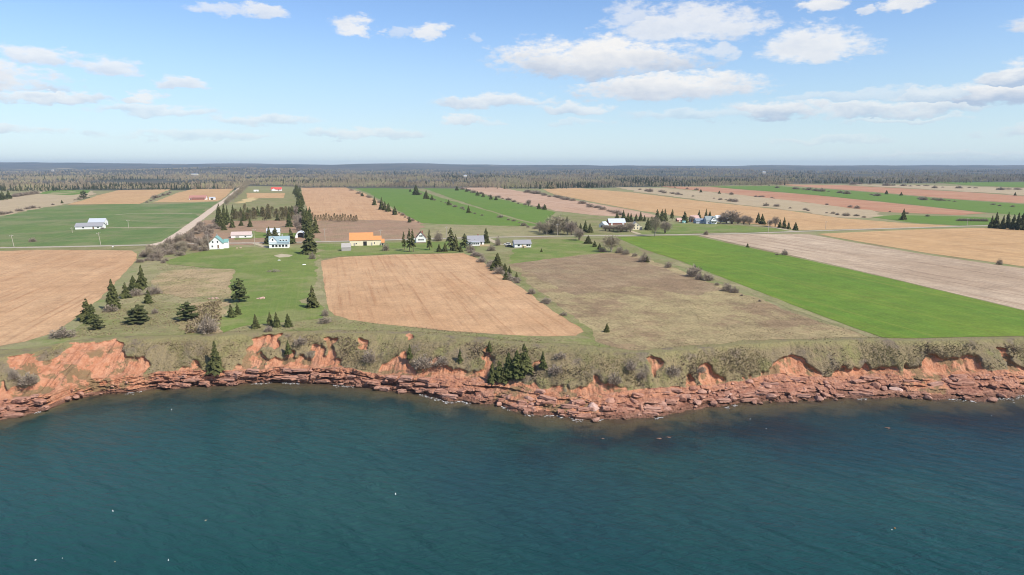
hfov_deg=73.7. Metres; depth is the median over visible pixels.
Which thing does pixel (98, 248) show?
lawn
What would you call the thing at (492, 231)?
meadow
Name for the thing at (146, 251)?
bare shrub
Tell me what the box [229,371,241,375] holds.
ledge block
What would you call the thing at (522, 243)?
bungalow
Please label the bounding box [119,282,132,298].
spruce tree
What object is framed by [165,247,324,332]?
lawn
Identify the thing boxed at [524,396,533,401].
boulder
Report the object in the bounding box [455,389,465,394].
ledge block
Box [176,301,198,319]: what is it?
pine tree
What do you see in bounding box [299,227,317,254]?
spruce tree
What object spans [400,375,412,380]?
ledge block
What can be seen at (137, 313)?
pine tree
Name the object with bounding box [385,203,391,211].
spruce tree
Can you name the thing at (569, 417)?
foam
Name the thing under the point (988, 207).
green field
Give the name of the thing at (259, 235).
lawn
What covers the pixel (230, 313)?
spruce tree
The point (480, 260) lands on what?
bare shrub
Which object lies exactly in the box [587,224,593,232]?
spruce tree
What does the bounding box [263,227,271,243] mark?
spruce tree
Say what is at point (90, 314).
spruce tree
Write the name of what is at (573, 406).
ledge block
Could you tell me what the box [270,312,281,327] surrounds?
spruce tree
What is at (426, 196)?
spruce tree
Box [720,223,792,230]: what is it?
driveway
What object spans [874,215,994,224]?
green field
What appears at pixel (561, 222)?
birch tree
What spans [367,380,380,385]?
ledge block
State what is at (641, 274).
meadow
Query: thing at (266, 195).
tilled field
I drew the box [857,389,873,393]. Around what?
ledge block
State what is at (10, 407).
boulder
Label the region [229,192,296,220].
meadow
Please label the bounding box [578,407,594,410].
ledge block
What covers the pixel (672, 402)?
ledge block
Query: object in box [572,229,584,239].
bare tree
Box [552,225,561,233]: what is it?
birch tree
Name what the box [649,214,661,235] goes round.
birch tree
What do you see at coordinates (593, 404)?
boulder
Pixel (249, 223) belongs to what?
spruce tree
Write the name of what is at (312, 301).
spruce tree
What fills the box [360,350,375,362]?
bare shrub
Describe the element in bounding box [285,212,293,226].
spruce tree
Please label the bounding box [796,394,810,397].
ledge block
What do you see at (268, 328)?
bare shrub
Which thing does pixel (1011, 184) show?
green field
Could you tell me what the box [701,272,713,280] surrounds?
bare shrub
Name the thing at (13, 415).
ledge block
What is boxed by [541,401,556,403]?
ledge block
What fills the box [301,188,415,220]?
tilled field
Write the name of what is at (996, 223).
spruce tree
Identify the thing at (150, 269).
meadow
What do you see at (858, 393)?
ledge block
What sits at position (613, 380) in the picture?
bare shrub
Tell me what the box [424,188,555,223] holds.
green field
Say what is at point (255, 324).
spruce tree
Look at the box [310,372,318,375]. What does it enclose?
ledge block
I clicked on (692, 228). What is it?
pasture
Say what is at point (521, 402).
ledge block
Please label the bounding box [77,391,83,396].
boulder
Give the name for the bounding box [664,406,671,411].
boulder
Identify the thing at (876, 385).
boulder
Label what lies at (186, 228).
gravel road
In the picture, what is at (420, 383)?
ledge block
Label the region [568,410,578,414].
ledge block
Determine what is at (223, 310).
meadow
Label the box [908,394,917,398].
ledge block
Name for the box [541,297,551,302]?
bare shrub
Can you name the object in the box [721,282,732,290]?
bare shrub
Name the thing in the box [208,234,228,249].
gabled house
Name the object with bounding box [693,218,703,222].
metal roofed shed
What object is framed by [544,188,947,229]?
tilled field
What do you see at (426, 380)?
ledge block
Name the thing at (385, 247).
bare shrub
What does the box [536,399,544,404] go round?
ledge block
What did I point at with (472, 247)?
bare shrub
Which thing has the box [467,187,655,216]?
ploughed field
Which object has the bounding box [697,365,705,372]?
bare shrub
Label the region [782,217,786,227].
spruce tree
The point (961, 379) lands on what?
ledge block
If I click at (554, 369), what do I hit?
bare shrub
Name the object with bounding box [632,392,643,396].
ledge block
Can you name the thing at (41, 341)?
ground
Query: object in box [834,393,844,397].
ledge block
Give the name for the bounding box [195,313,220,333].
bare shrub
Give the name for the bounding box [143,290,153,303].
spruce tree
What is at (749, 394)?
ledge block
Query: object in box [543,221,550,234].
birch tree
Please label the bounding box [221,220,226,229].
spruce tree
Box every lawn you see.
[0,245,145,249]
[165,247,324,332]
[235,231,295,239]
[316,240,476,258]
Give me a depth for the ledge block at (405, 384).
189.87 m
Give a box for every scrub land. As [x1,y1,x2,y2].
[174,220,313,244]
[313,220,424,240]
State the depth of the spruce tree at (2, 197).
1025.96 m
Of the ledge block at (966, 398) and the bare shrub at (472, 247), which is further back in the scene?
the bare shrub at (472, 247)
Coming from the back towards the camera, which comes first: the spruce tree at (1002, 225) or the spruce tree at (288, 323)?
the spruce tree at (1002, 225)
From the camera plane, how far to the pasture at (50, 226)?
598.47 m
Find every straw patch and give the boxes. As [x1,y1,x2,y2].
[237,197,256,202]
[274,254,291,257]
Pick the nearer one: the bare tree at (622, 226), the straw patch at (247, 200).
the bare tree at (622, 226)
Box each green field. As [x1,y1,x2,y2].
[356,188,536,225]
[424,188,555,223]
[616,236,1023,337]
[710,186,1023,214]
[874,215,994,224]
[937,182,1023,186]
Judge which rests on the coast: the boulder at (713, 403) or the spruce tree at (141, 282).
the boulder at (713, 403)
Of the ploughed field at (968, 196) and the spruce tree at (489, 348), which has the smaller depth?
the spruce tree at (489, 348)
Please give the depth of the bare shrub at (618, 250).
397.64 m
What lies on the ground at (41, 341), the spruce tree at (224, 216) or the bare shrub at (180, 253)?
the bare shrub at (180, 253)
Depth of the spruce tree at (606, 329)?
208.54 m
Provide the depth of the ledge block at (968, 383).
188.90 m
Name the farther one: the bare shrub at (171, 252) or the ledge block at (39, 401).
the bare shrub at (171, 252)
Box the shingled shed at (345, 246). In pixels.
[341,243,350,250]
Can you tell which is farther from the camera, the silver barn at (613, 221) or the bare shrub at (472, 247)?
the silver barn at (613, 221)
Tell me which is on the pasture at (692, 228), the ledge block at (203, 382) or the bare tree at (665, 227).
the bare tree at (665, 227)
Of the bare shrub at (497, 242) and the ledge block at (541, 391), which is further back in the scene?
the bare shrub at (497, 242)
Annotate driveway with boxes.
[107,227,156,227]
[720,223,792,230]
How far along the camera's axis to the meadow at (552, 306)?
345.45 m
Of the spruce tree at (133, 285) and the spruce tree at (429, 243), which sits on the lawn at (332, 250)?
the spruce tree at (429, 243)
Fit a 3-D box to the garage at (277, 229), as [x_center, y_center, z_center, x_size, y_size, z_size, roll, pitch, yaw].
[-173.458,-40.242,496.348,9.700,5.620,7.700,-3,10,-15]
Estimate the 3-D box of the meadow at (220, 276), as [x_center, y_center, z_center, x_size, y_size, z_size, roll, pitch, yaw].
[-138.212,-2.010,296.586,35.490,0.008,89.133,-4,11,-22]
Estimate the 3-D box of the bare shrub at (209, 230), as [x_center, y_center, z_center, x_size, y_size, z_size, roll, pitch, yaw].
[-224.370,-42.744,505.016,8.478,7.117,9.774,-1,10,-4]
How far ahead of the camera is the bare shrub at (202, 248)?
407.40 m
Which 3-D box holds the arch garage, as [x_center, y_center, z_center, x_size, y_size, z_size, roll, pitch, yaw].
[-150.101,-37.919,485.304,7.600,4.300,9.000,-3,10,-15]
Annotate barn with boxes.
[87,218,107,224]
[189,195,207,199]
[349,232,384,245]
[606,218,625,224]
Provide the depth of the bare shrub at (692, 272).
313.03 m
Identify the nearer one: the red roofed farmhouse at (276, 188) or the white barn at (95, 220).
the white barn at (95, 220)
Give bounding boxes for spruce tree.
[0,191,7,199]
[5,190,12,198]
[75,298,99,321]
[82,304,101,323]
[104,279,120,308]
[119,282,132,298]
[128,275,138,292]
[136,265,148,289]
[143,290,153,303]
[204,341,225,375]
[217,204,224,226]
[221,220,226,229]
[222,204,227,224]
[226,205,229,222]
[227,304,235,317]
[229,216,235,227]
[233,303,242,314]
[241,211,246,220]
[247,218,253,226]
[251,314,260,329]
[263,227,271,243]
[266,312,273,325]
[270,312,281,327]
[272,227,278,235]
[283,340,291,354]
[284,314,293,327]
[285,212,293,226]
[288,228,296,243]
[297,200,302,214]
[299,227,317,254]
[300,213,313,233]
[304,217,314,237]
[304,285,320,308]
[311,217,320,232]
[378,197,383,209]
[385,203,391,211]
[391,206,397,214]
[401,232,405,249]
[406,229,410,251]
[406,344,412,359]
[410,230,415,251]
[412,185,420,194]
[423,191,429,198]
[427,230,432,249]
[441,243,447,251]
[446,227,454,249]
[451,234,459,250]
[456,349,463,362]
[459,233,468,246]
[484,229,489,242]
[486,341,492,351]
[486,362,496,384]
[493,253,502,269]
[493,361,504,378]
[496,369,510,384]
[504,351,514,379]
[507,350,524,378]
[519,344,533,374]
[538,351,547,368]
[583,220,587,231]
[584,236,592,243]
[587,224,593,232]
[603,323,609,332]
[644,218,651,229]
[654,209,661,221]
[660,209,665,221]
[681,212,688,222]
[755,213,759,222]
[759,214,766,224]
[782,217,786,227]
[899,209,906,219]
[987,216,993,227]
[992,212,999,227]
[998,215,1006,228]
[1006,212,1010,227]
[1008,214,1017,229]
[1015,213,1023,229]
[1016,212,1020,224]
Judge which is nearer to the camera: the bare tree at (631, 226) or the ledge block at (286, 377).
the ledge block at (286, 377)
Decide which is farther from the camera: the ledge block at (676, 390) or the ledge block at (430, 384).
the ledge block at (430, 384)
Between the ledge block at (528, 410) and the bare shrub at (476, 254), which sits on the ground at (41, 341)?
the bare shrub at (476, 254)
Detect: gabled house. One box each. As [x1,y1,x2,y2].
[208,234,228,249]
[414,230,425,242]
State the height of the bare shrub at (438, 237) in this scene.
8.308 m
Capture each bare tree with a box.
[565,221,577,234]
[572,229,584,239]
[612,224,628,231]
[625,221,634,231]
[658,220,673,232]
[722,210,741,223]
[739,216,747,224]
[746,217,753,224]
[772,217,779,226]
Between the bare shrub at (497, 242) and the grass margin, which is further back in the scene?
the bare shrub at (497, 242)
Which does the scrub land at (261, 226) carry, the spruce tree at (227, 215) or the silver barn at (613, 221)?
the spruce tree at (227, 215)
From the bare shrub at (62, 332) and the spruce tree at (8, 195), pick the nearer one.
the bare shrub at (62, 332)
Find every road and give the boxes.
[0,244,148,247]
[150,188,237,244]
[188,225,987,243]
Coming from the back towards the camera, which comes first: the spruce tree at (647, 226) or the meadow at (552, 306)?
the spruce tree at (647, 226)
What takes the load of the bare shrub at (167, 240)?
on the ground at (41, 341)
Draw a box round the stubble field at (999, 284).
[701,234,1023,309]
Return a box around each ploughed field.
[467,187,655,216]
[663,186,980,214]
[778,184,1023,202]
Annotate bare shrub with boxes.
[8,367,19,379]
[17,372,38,385]
[47,326,77,338]
[103,304,118,312]
[129,289,144,295]
[137,251,146,256]
[145,284,161,294]
[151,250,163,258]
[151,308,158,313]
[165,235,173,244]
[165,245,174,250]
[165,249,174,254]
[174,249,185,255]
[185,234,192,241]
[190,243,197,249]
[194,237,203,245]
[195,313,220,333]
[197,244,209,250]
[203,226,214,233]
[264,325,273,331]
[293,336,306,345]
[309,252,315,258]
[318,315,331,324]
[321,309,329,315]
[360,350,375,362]
[382,243,389,250]
[411,354,436,368]
[433,231,442,240]
[434,355,449,365]
[466,244,475,250]
[470,251,483,256]
[476,256,486,261]
[487,245,495,250]
[492,265,504,273]
[494,236,500,245]
[528,288,535,293]
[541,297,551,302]
[548,363,562,374]
[553,351,565,359]
[607,371,622,384]
[614,245,622,253]
[621,249,629,254]
[625,361,636,370]
[637,372,646,378]
[638,253,651,261]
[664,261,671,267]
[666,365,680,375]
[686,264,702,276]
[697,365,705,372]
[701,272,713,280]
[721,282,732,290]
[730,286,739,292]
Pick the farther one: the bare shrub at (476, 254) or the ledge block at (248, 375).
the bare shrub at (476, 254)
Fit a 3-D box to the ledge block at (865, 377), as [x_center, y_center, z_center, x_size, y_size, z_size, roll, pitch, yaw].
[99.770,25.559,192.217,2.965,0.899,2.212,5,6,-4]
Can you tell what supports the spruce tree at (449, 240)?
on the lawn at (332, 250)
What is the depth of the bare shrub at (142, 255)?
380.17 m
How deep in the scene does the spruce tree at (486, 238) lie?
449.63 m
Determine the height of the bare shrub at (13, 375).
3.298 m
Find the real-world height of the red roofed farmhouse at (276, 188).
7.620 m
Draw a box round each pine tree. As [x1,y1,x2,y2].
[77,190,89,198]
[89,317,106,328]
[124,304,151,323]
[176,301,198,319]
[230,278,249,301]
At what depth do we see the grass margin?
257.69 m
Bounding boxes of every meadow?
[40,190,89,194]
[59,301,215,341]
[67,248,326,340]
[151,269,234,297]
[173,301,230,332]
[218,316,613,347]
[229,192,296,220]
[421,224,574,237]
[475,238,678,348]
[508,239,604,262]
[509,253,867,349]
[512,253,721,295]
[550,215,615,233]
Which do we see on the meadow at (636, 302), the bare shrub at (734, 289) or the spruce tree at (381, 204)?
the bare shrub at (734, 289)
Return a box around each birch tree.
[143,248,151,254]
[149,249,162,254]
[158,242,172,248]
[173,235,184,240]
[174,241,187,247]
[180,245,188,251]
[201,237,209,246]
[534,221,543,231]
[543,214,569,233]
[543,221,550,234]
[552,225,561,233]
[602,234,619,251]
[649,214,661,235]
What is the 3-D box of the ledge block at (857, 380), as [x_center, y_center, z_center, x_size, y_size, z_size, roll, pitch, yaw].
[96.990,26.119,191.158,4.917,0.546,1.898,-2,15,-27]
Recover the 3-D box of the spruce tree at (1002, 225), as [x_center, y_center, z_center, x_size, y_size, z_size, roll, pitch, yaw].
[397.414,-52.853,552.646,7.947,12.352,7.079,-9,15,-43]
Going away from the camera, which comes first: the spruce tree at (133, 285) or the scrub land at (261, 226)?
the spruce tree at (133, 285)
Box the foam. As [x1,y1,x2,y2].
[36,382,1023,420]
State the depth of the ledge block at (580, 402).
173.30 m
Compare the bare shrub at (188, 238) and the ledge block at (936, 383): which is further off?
the bare shrub at (188, 238)
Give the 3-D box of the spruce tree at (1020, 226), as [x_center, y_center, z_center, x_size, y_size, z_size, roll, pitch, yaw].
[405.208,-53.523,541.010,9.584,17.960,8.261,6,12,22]
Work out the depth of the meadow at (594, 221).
626.84 m
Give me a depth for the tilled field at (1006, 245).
461.15 m
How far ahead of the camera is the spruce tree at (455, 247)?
409.08 m
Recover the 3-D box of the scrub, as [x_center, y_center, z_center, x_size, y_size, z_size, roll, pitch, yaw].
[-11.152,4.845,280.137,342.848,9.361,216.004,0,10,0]
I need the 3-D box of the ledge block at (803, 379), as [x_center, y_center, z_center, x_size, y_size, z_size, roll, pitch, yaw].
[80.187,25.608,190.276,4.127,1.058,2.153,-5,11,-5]
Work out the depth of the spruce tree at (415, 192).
1216.01 m
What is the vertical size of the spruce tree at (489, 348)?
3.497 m
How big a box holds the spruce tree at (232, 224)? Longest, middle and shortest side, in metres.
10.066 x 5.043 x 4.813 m
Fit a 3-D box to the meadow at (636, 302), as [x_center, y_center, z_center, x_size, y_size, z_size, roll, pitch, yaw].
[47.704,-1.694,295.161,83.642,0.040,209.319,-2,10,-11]
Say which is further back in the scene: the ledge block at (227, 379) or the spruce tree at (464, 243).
the spruce tree at (464, 243)
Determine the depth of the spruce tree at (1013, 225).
546.13 m
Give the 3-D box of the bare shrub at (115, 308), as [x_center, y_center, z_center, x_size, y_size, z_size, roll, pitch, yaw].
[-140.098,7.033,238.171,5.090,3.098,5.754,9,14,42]
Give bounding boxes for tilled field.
[0,250,136,345]
[67,189,168,204]
[155,189,232,201]
[246,193,284,197]
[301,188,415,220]
[321,253,582,335]
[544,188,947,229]
[820,228,1023,265]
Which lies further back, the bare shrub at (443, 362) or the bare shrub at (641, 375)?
the bare shrub at (443, 362)
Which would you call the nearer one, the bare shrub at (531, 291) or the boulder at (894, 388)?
the boulder at (894, 388)
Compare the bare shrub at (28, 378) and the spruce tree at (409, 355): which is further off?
the spruce tree at (409, 355)
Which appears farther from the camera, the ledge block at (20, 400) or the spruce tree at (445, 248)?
the spruce tree at (445, 248)
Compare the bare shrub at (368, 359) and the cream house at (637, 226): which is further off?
the cream house at (637, 226)
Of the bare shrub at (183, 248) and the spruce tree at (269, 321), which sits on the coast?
the spruce tree at (269, 321)
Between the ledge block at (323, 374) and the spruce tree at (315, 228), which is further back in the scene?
the spruce tree at (315, 228)
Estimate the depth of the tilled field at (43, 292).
292.68 m
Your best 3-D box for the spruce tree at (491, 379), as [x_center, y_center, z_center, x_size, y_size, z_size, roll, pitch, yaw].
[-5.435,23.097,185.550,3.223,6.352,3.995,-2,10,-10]
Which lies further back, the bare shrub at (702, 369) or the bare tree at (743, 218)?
the bare tree at (743, 218)
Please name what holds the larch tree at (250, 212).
on the meadow at (288, 200)
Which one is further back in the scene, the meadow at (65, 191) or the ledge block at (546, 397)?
the meadow at (65, 191)
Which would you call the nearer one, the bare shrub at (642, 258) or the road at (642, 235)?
the bare shrub at (642, 258)
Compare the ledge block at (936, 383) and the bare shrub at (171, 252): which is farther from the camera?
the bare shrub at (171, 252)
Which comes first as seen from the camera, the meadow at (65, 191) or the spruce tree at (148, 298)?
the spruce tree at (148, 298)
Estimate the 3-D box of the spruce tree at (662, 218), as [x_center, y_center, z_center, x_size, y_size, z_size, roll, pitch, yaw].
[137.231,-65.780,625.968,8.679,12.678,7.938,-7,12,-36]
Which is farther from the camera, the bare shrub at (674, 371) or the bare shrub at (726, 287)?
the bare shrub at (726, 287)
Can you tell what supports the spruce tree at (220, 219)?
on the scrub land at (261, 226)
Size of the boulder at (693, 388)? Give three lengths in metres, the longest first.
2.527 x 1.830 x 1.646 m
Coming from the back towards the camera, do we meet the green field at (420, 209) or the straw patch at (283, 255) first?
the green field at (420, 209)
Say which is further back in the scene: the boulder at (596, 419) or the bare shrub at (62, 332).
the bare shrub at (62, 332)
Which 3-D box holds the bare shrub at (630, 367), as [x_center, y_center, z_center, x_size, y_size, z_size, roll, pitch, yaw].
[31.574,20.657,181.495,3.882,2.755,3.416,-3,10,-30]
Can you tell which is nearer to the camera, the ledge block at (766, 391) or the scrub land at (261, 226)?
the ledge block at (766, 391)
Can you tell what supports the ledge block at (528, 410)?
on the coast
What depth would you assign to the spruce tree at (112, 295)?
239.93 m
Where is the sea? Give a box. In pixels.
[0,395,1023,574]
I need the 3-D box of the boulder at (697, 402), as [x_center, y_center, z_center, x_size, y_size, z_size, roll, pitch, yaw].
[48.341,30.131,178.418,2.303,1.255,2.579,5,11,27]
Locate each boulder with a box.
[6,405,14,410]
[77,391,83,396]
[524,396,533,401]
[588,402,599,410]
[592,417,599,421]
[605,398,614,402]
[618,403,635,411]
[637,404,644,410]
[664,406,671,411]
[679,394,686,400]
[689,386,697,390]
[692,400,701,405]
[697,390,706,393]
[710,400,717,406]
[765,393,776,398]
[814,395,823,401]
[821,392,830,397]
[871,382,880,388]
[889,386,902,390]
[923,395,932,399]
[987,397,997,402]
[996,393,1006,397]
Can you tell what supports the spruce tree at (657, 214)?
on the ground at (41, 341)
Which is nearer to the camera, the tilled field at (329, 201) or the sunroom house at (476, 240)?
the sunroom house at (476, 240)
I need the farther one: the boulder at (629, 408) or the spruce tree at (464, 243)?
the spruce tree at (464, 243)
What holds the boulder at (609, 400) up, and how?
on the coast
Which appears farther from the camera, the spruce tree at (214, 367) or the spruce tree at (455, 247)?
the spruce tree at (455, 247)
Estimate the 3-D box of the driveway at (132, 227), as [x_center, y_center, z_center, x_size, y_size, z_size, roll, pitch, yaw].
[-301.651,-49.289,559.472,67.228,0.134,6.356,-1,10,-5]
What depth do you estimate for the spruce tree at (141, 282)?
280.35 m
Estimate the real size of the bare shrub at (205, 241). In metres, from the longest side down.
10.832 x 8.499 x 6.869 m
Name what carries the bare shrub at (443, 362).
on the coast
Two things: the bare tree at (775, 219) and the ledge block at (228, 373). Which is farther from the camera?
the bare tree at (775, 219)
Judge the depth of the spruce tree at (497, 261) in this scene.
335.02 m
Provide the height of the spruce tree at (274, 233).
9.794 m
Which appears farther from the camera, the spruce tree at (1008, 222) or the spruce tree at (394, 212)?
the spruce tree at (394, 212)
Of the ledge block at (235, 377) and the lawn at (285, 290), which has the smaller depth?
the ledge block at (235, 377)
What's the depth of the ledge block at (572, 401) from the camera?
173.84 m
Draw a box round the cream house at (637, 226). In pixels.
[632,221,641,229]
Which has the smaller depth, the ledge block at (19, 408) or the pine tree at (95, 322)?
the ledge block at (19, 408)
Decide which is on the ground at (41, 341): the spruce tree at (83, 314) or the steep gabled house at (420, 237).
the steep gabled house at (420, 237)
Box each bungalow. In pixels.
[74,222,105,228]
[512,240,531,247]
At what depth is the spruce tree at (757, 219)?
613.66 m
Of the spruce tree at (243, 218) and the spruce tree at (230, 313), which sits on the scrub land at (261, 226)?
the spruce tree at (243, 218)
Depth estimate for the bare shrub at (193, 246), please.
409.75 m
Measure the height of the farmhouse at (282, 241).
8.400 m
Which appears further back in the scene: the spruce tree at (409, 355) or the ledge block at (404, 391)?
the spruce tree at (409, 355)
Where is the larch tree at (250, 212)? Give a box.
[247,209,253,218]
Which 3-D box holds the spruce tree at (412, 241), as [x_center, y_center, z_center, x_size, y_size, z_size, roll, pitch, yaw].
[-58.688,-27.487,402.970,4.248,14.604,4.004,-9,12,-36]
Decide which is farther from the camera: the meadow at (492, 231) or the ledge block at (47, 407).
the meadow at (492, 231)
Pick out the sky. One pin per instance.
(318, 82)
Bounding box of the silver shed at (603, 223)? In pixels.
[599,221,608,226]
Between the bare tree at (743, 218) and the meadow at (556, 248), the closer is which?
the meadow at (556, 248)
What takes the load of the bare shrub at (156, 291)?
on the meadow at (150, 269)
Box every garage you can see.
[266,228,280,235]
[295,231,304,237]
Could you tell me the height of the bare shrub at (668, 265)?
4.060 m
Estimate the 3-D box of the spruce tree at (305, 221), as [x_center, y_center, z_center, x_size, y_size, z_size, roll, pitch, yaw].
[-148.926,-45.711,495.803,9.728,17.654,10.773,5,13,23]
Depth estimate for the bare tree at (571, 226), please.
500.46 m
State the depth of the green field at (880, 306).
269.74 m
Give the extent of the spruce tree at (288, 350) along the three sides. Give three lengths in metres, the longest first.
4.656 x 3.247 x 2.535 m
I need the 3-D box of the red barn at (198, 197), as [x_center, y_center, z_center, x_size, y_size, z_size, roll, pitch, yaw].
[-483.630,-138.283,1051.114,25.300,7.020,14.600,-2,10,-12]
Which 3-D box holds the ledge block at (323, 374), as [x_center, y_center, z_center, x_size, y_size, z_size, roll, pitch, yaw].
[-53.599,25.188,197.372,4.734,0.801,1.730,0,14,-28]
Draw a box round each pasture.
[0,202,217,245]
[640,224,788,233]
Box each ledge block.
[2,413,25,417]
[8,406,29,411]
[12,397,30,401]
[12,398,26,402]
[31,398,46,404]
[39,405,49,410]
[157,382,170,387]
[173,381,186,387]
[183,378,200,381]
[198,380,210,384]
[220,377,235,380]
[224,372,232,375]
[224,375,239,378]
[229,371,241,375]
[240,374,259,376]
[246,368,259,372]
[271,376,287,379]
[281,375,299,378]
[282,368,292,372]
[292,368,307,371]
[296,376,308,379]
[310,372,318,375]
[314,378,330,382]
[318,373,329,376]
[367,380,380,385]
[379,386,389,391]
[385,375,397,379]
[397,389,406,393]
[399,382,411,385]
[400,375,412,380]
[415,382,425,385]
[417,377,430,382]
[425,382,437,386]
[441,394,457,398]
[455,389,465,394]
[509,403,523,410]
[517,400,526,404]
[524,408,537,413]
[535,389,545,393]
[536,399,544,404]
[539,394,556,401]
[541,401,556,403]
[561,404,579,408]
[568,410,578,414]
[569,399,583,403]
[575,413,591,419]
[576,401,585,404]
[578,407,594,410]
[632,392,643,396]
[643,406,661,412]
[643,412,658,415]
[666,398,676,404]
[670,387,682,392]
[676,394,690,398]
[717,398,731,402]
[739,392,755,397]
[740,398,758,401]
[758,390,769,394]
[761,382,778,385]
[793,377,807,381]
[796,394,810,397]
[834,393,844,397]
[849,391,863,395]
[850,379,866,382]
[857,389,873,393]
[860,376,872,380]
[890,383,900,386]
[902,379,922,382]
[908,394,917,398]
[927,381,943,386]
[948,374,967,378]
[949,382,961,385]
[956,378,969,381]
[958,381,975,384]
[960,396,974,399]
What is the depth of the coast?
189.96 m
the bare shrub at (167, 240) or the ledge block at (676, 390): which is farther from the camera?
the bare shrub at (167, 240)
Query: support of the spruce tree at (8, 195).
on the ground at (41, 341)
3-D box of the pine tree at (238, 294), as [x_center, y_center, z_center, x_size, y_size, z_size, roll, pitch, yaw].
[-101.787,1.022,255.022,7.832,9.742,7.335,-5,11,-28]
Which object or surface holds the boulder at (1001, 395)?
on the coast
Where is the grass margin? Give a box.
[672,261,877,336]
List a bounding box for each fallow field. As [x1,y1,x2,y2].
[0,191,96,215]
[617,187,882,217]
[844,184,1023,194]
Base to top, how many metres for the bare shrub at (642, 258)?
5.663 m
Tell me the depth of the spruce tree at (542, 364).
184.02 m
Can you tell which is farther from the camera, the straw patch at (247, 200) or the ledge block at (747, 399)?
the straw patch at (247, 200)
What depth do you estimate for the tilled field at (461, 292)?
265.72 m
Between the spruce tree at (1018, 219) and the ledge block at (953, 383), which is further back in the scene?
the spruce tree at (1018, 219)
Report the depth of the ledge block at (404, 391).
189.24 m
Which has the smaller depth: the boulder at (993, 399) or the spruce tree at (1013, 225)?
the boulder at (993, 399)
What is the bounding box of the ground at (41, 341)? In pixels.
[0,162,1023,348]
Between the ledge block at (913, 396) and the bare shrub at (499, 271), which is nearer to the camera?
the ledge block at (913, 396)
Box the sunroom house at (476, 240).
[466,234,489,245]
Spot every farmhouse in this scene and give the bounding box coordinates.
[268,234,289,247]
[271,187,281,190]
[703,216,716,223]
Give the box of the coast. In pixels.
[0,328,1023,434]
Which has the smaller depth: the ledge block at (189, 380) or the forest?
the ledge block at (189, 380)
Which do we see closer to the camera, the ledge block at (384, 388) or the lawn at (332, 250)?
the ledge block at (384, 388)
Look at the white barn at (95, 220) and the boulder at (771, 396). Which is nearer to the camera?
the boulder at (771, 396)
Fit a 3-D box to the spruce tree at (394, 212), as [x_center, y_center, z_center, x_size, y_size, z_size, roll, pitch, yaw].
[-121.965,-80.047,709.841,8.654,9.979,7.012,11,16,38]
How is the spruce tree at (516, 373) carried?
on the coast
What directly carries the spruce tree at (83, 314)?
on the meadow at (149, 329)
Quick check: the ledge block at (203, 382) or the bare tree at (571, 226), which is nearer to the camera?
the ledge block at (203, 382)
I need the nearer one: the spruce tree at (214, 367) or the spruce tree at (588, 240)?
the spruce tree at (214, 367)
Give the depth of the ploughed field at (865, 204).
957.34 m
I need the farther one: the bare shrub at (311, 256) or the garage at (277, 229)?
the garage at (277, 229)
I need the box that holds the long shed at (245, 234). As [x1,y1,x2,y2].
[230,231,252,237]
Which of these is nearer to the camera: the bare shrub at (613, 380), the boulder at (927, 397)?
the bare shrub at (613, 380)
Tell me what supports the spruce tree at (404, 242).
on the lawn at (332, 250)
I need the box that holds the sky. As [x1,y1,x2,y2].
[0,0,1023,165]
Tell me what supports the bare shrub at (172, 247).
on the ground at (41, 341)
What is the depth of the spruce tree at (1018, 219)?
551.53 m
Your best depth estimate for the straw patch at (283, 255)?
387.11 m
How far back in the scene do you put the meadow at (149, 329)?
217.46 m
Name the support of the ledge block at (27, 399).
on the coast
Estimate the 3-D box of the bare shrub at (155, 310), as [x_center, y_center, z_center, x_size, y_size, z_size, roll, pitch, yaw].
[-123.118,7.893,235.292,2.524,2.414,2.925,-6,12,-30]
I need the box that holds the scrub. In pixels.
[1,257,1023,388]
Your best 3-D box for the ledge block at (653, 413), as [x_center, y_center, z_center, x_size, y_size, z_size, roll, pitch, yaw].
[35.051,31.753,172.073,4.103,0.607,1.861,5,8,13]
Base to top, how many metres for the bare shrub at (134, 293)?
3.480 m
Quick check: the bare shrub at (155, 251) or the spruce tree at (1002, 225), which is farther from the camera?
the spruce tree at (1002, 225)
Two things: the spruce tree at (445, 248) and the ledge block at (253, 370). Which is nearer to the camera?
the ledge block at (253, 370)
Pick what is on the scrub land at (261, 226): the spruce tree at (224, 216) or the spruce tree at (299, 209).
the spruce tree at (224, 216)
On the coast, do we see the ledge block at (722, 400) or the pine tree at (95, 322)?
the ledge block at (722, 400)
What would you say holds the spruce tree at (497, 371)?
on the coast
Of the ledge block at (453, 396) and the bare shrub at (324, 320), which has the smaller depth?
the ledge block at (453, 396)
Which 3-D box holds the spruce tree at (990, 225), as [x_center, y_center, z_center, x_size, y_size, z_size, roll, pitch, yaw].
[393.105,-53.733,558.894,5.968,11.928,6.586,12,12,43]
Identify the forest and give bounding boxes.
[0,167,1023,191]
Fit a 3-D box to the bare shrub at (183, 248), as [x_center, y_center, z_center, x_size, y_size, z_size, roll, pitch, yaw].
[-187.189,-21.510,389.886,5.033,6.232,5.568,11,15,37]
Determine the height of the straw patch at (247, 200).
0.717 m

